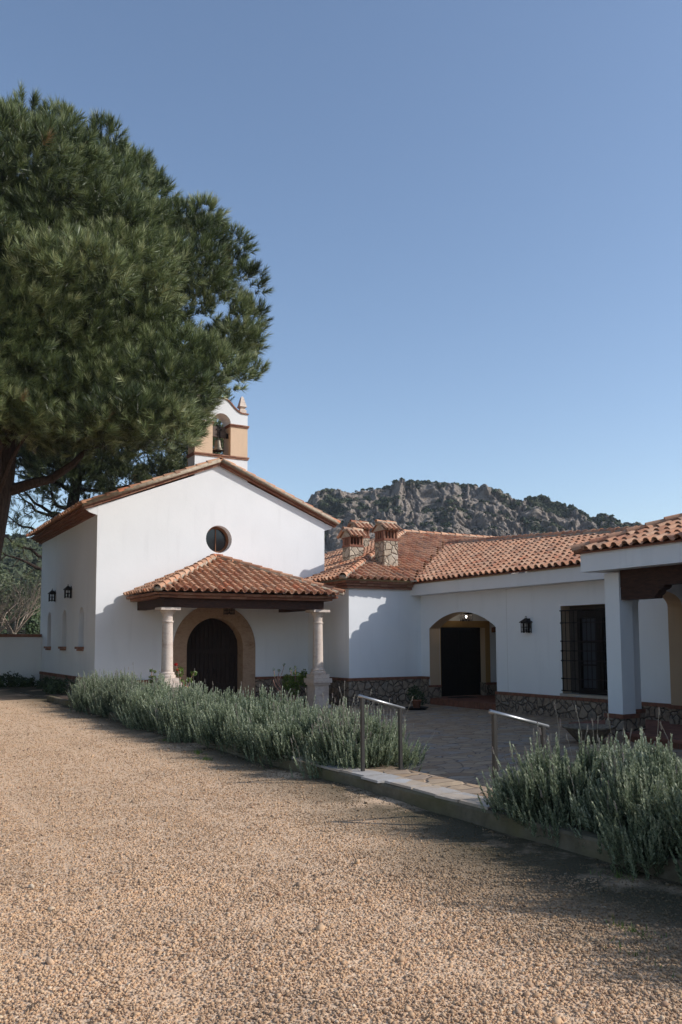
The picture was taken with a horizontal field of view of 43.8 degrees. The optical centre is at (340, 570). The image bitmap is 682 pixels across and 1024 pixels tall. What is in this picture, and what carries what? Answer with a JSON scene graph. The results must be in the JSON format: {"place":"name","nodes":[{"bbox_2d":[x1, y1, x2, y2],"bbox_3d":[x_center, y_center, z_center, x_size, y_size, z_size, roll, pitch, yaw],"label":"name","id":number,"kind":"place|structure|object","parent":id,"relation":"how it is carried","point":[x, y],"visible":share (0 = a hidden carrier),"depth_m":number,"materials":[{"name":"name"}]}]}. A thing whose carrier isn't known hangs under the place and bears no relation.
{"place":"outdoors","nodes":[
{"label":"outdoors","id":0,"kind":"place"},
{"bbox_2d":[0,686,681,1023],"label":"gravel yard","id":1,"kind":"structure","parent":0,"point":[9,694],"depth_m":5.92,"materials":[{"name":"beige gravel"}]},
{"bbox_2d":[0,671,24,687],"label":"shrub","id":2,"kind":"object","parent":1,"relation":"on","point":[9,677],"visible":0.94,"depth_m":31.48,"materials":[{"name":"green plant"}]},
{"bbox_2d":[11,675,38,686],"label":"shrub","id":3,"kind":"object","parent":1,"relation":"on","point":[27,681],"visible":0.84,"depth_m":31.58,"materials":[{"name":"green plant"}]},
{"bbox_2d":[34,676,60,688],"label":"shrub","id":4,"kind":"object","parent":1,"relation":"on","point":[40,684],"visible":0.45,"depth_m":29.75,"materials":[{"name":"green plant"}]},
{"bbox_2d":[42,676,74,693],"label":"shrub","id":5,"kind":"object","parent":1,"relation":"on","point":[56,686],"visible":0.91,"depth_m":27.06,"materials":[{"name":"green plant"}]},
{"bbox_2d":[0,78,275,559],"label":"pine tree","id":6,"kind":"object","parent":1,"relation":"on","point":[93,316],"visible":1,"depth_m":21.19,"materials":[{"name":"green plant"}]},
{"bbox_2d":[47,696,681,882],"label":"kerb","id":7,"kind":"structure","parent":1,"relation":"on","point":[567,840],"depth_m":7.57,"materials":[{"name":"concrete"}]},
{"bbox_2d":[283,755,501,809],"bbox_3d":[0.360,2.236,9.268,0.386,0.032,4.172,2,-6,-30],"label":"edging","id":8,"kind":"object","parent":1,"relation":"on","point":[444,793],"visible":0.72,"depth_m":8.57,"materials":[{"name":"grey concrete"}]},
{"bbox_2d":[0,0,681,537],"label":"sky","id":9,"kind":"structure","parent":0,"point":[465,216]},
{"bbox_2d":[365,765,506,809],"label":"walk","id":10,"kind":"structure","parent":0,"point":[470,786],"depth_m":9.08,"materials":[{"name":"grey concrete"}]},
{"bbox_2d":[358,694,406,770],"bbox_3d":[0.468,1.954,9.660,0.630,1.118,0.100,2,-6,-30],"label":"handrail","id":11,"kind":"object","parent":10,"relation":"on","point":[362,732],"visible":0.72,"depth_m":9.62,"materials":[{"name":"metal"}]},
{"bbox_2d":[488,709,548,811],"bbox_3d":[1.601,1.778,7.562,0.689,1.108,0.100,2,-6,-30],"label":"handrail","id":12,"kind":"object","parent":10,"relation":"on","point":[495,714],"visible":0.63,"depth_m":7.45,"materials":[{"name":"metal"}]},
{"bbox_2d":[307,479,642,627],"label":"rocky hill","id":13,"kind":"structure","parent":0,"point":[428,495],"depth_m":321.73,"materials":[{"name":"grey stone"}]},
{"bbox_2d":[305,477,640,571],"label":"hillside scrub","id":14,"kind":"object","parent":13,"relation":"on","point":[554,509],"visible":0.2,"depth_m":326.29,"materials":[{"name":"green plant"}]},
{"bbox_2d":[274,702,681,782],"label":"patio","id":15,"kind":"structure","parent":0,"point":[460,744],"depth_m":18.04,"materials":[{"name":"grey stone"}]},
{"bbox_2d":[148,669,156,683],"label":"geranium","id":16,"kind":"object","parent":15,"relation":"on","point":[151,677],"visible":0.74,"depth_m":24.67,"materials":[{"name":"green plant"}]},
{"bbox_2d":[173,663,196,690],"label":"geranium","id":17,"kind":"object","parent":15,"relation":"on","point":[182,671],"visible":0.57,"depth_m":25.03,"materials":[{"name":"green plant"}]},
{"bbox_2d":[273,664,307,703],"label":"leafy shrub","id":18,"kind":"object","parent":15,"relation":"on","point":[291,683],"visible":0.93,"depth_m":27.12,"materials":[{"name":"green plant"}]},
{"bbox_2d":[405,685,428,709],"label":"potted plant","id":19,"kind":"object","parent":15,"relation":"on","point":[416,702],"visible":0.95,"depth_m":25.72,"materials":[{"name":"green plant"}]},
{"bbox_2d":[562,723,614,743],"bbox_3d":[5.031,3.312,17.222,1.050,0.335,1.050,2,-6,-30],"label":"stone bowl","id":20,"kind":"object","parent":15,"relation":"on","point":[603,730],"visible":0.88,"depth_m":16.96,"materials":[{"name":"stone"}]},
{"bbox_2d":[569,719,681,749],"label":"terrace","id":21,"kind":"structure","parent":15,"relation":"on","point":[652,729],"depth_m":17.41,"materials":[{"name":"stone"}]},
{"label":"planting bed","id":22,"kind":"structure","parent":15,"relation":"on","visible":0},
{"bbox_2d":[67,673,114,699],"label":"lavender bush","id":23,"kind":"object","parent":22,"relation":"on","point":[80,683],"visible":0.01,"depth_m":22.09,"materials":[{"name":"green plant"}]},
{"bbox_2d":[68,667,124,701],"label":"lavender bush","id":24,"kind":"object","parent":22,"relation":"on","point":[85,680],"visible":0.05,"depth_m":21.24,"materials":[{"name":"green plant"}]},
{"bbox_2d":[68,669,145,712],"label":"lavender bush","id":25,"kind":"object","parent":22,"relation":"on","point":[76,700],"visible":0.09,"depth_m":19.86,"materials":[{"name":"green plant"}]},
{"bbox_2d":[82,667,146,714],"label":"lavender bush","id":26,"kind":"object","parent":22,"relation":"on","point":[86,702],"visible":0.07,"depth_m":19.52,"materials":[{"name":"green plant"}]},
{"bbox_2d":[87,668,155,717],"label":"lavender bush","id":27,"kind":"object","parent":22,"relation":"on","point":[103,702],"visible":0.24,"depth_m":18.27,"materials":[{"name":"green plant"}]},
{"bbox_2d":[109,677,179,721],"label":"lavender bush","id":28,"kind":"object","parent":22,"relation":"on","point":[117,701],"visible":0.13,"depth_m":17.32,"materials":[{"name":"green plant"}]},
{"bbox_2d":[116,672,184,726],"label":"lavender bush","id":29,"kind":"object","parent":22,"relation":"on","point":[162,683],"visible":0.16,"depth_m":16.63,"materials":[{"name":"green plant"}]},
{"bbox_2d":[116,679,208,730],"bbox_3d":[-3.032,2.583,15.833,1.964,1.201,2.045,3,-6,-33],"label":"lavender bush","id":30,"kind":"object","parent":22,"relation":"on","point":[140,710],"visible":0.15,"depth_m":15.79,"materials":[{"name":"green plant"}]},
{"bbox_2d":[142,668,238,737],"bbox_3d":[-2.552,2.335,15.054,2.101,1.238,1.747,-1,-5,10],"label":"lavender bush","id":31,"kind":"object","parent":22,"relation":"on","point":[159,710],"visible":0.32,"depth_m":14.75,"materials":[{"name":"green plant"}]},
{"bbox_2d":[164,683,250,742],"bbox_3d":[-2.102,2.416,14.202,1.833,1.088,1.767,-1,-5,5],"label":"lavender bush","id":32,"kind":"object","parent":22,"relation":"on","point":[180,730],"visible":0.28,"depth_m":13.88,"materials":[{"name":"green plant"}]},
{"bbox_2d":[187,681,294,750],"bbox_3d":[-1.492,2.283,13.150,1.840,1.156,1.908,-4,-6,37],"label":"lavender bush","id":33,"kind":"object","parent":22,"relation":"on","point":[211,723],"visible":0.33,"depth_m":12.91,"materials":[{"name":"green plant"}]},
{"bbox_2d":[216,690,335,762],"bbox_3d":[-0.744,2.267,12.144,1.915,1.109,1.839,2,-6,-30],"label":"lavender bush","id":34,"kind":"object","parent":22,"relation":"on","point":[243,736],"visible":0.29,"depth_m":11.88,"materials":[{"name":"green plant"}]},
{"bbox_2d":[243,681,365,769],"bbox_3d":[-0.225,2.008,11.132,1.954,1.155,1.625,2,-6,-30],"label":"lavender bush","id":35,"kind":"object","parent":22,"relation":"on","point":[279,743],"visible":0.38,"depth_m":10.85,"materials":[{"name":"green plant"}]},
{"bbox_2d":[289,687,434,779],"bbox_3d":[0.240,1.969,10.329,1.850,1.122,1.483,2,-6,-30],"label":"lavender bush","id":36,"kind":"object","parent":22,"relation":"in","point":[338,742],"visible":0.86,"depth_m":10.01,"materials":[{"name":"green plant"}]},
{"bbox_2d":[569,821,596,832],"bbox_3d":[5.092,2.006,2.917,1.920,0.600,12.250,2,-6,-30],"label":"planting bed","id":37,"kind":"object","parent":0,"point":[576,823],"depth_m":6.92,"materials":[{"name":"soil"}]},
{"bbox_2d":[476,703,668,847],"bbox_3d":[1.994,1.702,7.258,1.723,1.158,1.504,0,-5,2],"label":"lavender bush","id":38,"kind":"object","parent":37,"relation":"on","point":[536,790],"visible":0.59,"depth_m":6.96,"materials":[{"name":"green plant"}]},
{"bbox_2d":[566,707,681,879],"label":"lavender bush","id":39,"kind":"object","parent":37,"relation":"on","point":[619,825],"visible":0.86,"depth_m":6.09,"materials":[{"name":"green plant"}]},
{"bbox_2d":[635,758,681,883],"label":"lavender bush","id":40,"kind":"object","parent":37,"relation":"on","point":[674,821],"visible":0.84,"depth_m":5.67,"materials":[{"name":"green plant"}]},
{"label":"ground","id":41,"kind":"structure","parent":0,"visible":0},
{"bbox_2d":[0,624,9,633],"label":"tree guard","id":42,"kind":"object","parent":41,"relation":"on","point":[3,631],"visible":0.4,"depth_m":41.27,"materials":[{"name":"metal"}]},
{"bbox_2d":[0,567,24,605],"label":"evergreen tree","id":43,"kind":"object","parent":41,"relation":"on","point":[9,578],"visible":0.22,"depth_m":79.06,"materials":[{"name":"green plant"}]},
{"bbox_2d":[7,621,23,633],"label":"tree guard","id":44,"kind":"object","parent":41,"relation":"on","point":[15,627],"visible":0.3,"depth_m":42.09,"materials":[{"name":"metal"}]},
{"bbox_2d":[0,577,36,632],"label":"bare tree","id":45,"kind":"object","parent":41,"relation":"on","point":[7,611],"visible":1,"depth_m":41.09,"materials":[{"name":"brown plant"}]},
{"bbox_2d":[0,604,40,633],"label":"evergreen tree","id":46,"kind":"object","parent":41,"relation":"on","point":[29,626],"visible":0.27,"depth_m":56.41,"materials":[{"name":"green plant"}]},
{"bbox_2d":[0,558,40,633],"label":"bare tree","id":47,"kind":"object","parent":41,"relation":"on","point":[21,624],"visible":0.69,"depth_m":42.51,"materials":[{"name":"brown plant"}]},
{"bbox_2d":[0,634,41,696],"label":"garden wall","id":48,"kind":"structure","parent":41,"relation":"on","point":[20,654],"depth_m":32.86,"materials":[{"name":"paint"}]},
{"bbox_2d":[0,568,41,633],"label":"evergreen tree","id":49,"kind":"object","parent":41,"relation":"on","point":[22,587],"visible":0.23,"depth_m":63.93,"materials":[{"name":"green plant"}]},
{"bbox_2d":[0,376,234,577],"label":"pine tree","id":50,"kind":"object","parent":41,"relation":"on","point":[112,467],"visible":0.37,"depth_m":39.68,"materials":[{"name":"green plant"}]},
{"bbox_2d":[26,397,344,707],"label":"chapel","id":51,"kind":"structure","parent":41,"relation":"on","point":[161,574],"depth_m":27.95,"materials":[{"name":"paint"}]},
{"bbox_2d":[48,589,55,601],"bbox_3d":[-10.683,0.888,31.338,0.270,0.480,0.300,2,-6,-30],"label":"wall lantern","id":52,"kind":"object","parent":51,"relation":"attached to","point":[51,592],"depth_m":31.29,"materials":[{"name":"metal"}]},
{"bbox_2d":[63,585,71,597],"bbox_3d":[-9.359,0.690,29.051,0.270,0.480,0.300,2,-6,-30],"label":"wall lantern","id":53,"kind":"object","parent":51,"relation":"attached to","point":[68,588],"depth_m":29.00,"materials":[{"name":"metal"}]},
{"bbox_2d":[74,647,83,650],"bbox_3d":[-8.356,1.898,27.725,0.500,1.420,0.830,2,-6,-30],"label":"window sill","id":54,"kind":"structure","parent":51,"relation":"in","point":[77,648],"depth_m":27.40,"materials":[{"name":"brown tile"}]},
{"bbox_2d":[186,618,236,699],"bbox_3d":[-4.366,3.015,28.290,1.980,2.890,0.191,2,-6,-30],"label":"door","id":55,"kind":"structure","parent":51,"relation":"in","point":[212,644],"depth_m":28.36,"materials":[{"name":"brown wood"}]},
{"bbox_2d":[206,527,228,552],"bbox_3d":[-4.236,-1.040,28.591,0.916,0.916,0.090,2,-6,-30],"label":"round window","id":56,"kind":"structure","parent":51,"relation":"in","point":[217,540],"depth_m":28.63,"materials":[{"name":"grey wood"}]},
{"bbox_2d":[213,425,228,454],"bbox_3d":[-4.194,-4.463,28.953,0.665,1.096,0.424,2,-6,-30],"label":"bell","id":57,"kind":"object","parent":51,"relation":"hanging from","point":[219,431],"visible":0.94,"depth_m":28.89,"materials":[{"name":"grey metal"}]},
{"bbox_2d":[224,608,234,614],"bbox_3d":[-3.594,1.183,27.246,0.320,0.440,0.400,2,-6,-30],"label":"hanging lantern","id":58,"kind":"object","parent":51,"relation":"hanging from","point":[227,610],"visible":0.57,"depth_m":27.16,"materials":[{"name":"metal"}]},
{"bbox_2d":[304,513,681,739],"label":"house","id":59,"kind":"structure","parent":41,"relation":"on","point":[601,608],"depth_m":24.95,"materials":[{"name":"paint"}]},
{"bbox_2d":[441,627,480,695],"bbox_3d":[4.026,3.109,29.136,1.906,2.333,0.080,2,-6,-30],"label":"door","id":60,"kind":"structure","parent":59,"relation":"in","point":[460,646],"depth_m":29.16,"materials":[{"name":"wood"}]},
{"bbox_2d":[460,612,473,621],"bbox_3d":[4.091,1.303,27.743,0.320,0.690,0.400,2,-6,-30],"label":"hanging lantern","id":61,"kind":"object","parent":59,"relation":"hanging from","point":[464,618],"visible":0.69,"depth_m":27.70,"materials":[{"name":"metal"}]},
{"bbox_2d":[519,616,532,632],"bbox_3d":[5.252,1.514,24.052,0.270,0.480,0.300,2,-6,-30],"label":"wall lantern","id":62,"kind":"object","parent":59,"relation":"attached to","point":[524,628],"depth_m":24.02,"materials":[{"name":"metal"}]},
{"bbox_2d":[559,605,607,698],"bbox_3d":[6.624,2.090,22.143,0.470,2.422,2.120,2,-6,-30],"label":"window","id":63,"kind":"structure","parent":59,"relation":"in","point":[587,624],"depth_m":22.42,"materials":[{"name":"black glass"}]},
{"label":"wooded hill","id":64,"kind":"structure","parent":0,"visible":0},
{"bbox_2d":[0,533,41,629],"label":"trees","id":65,"kind":"object","parent":64,"relation":"on","point":[20,567],"visible":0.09,"depth_m":204.84,"materials":[{"name":"green plant"}]}
]}

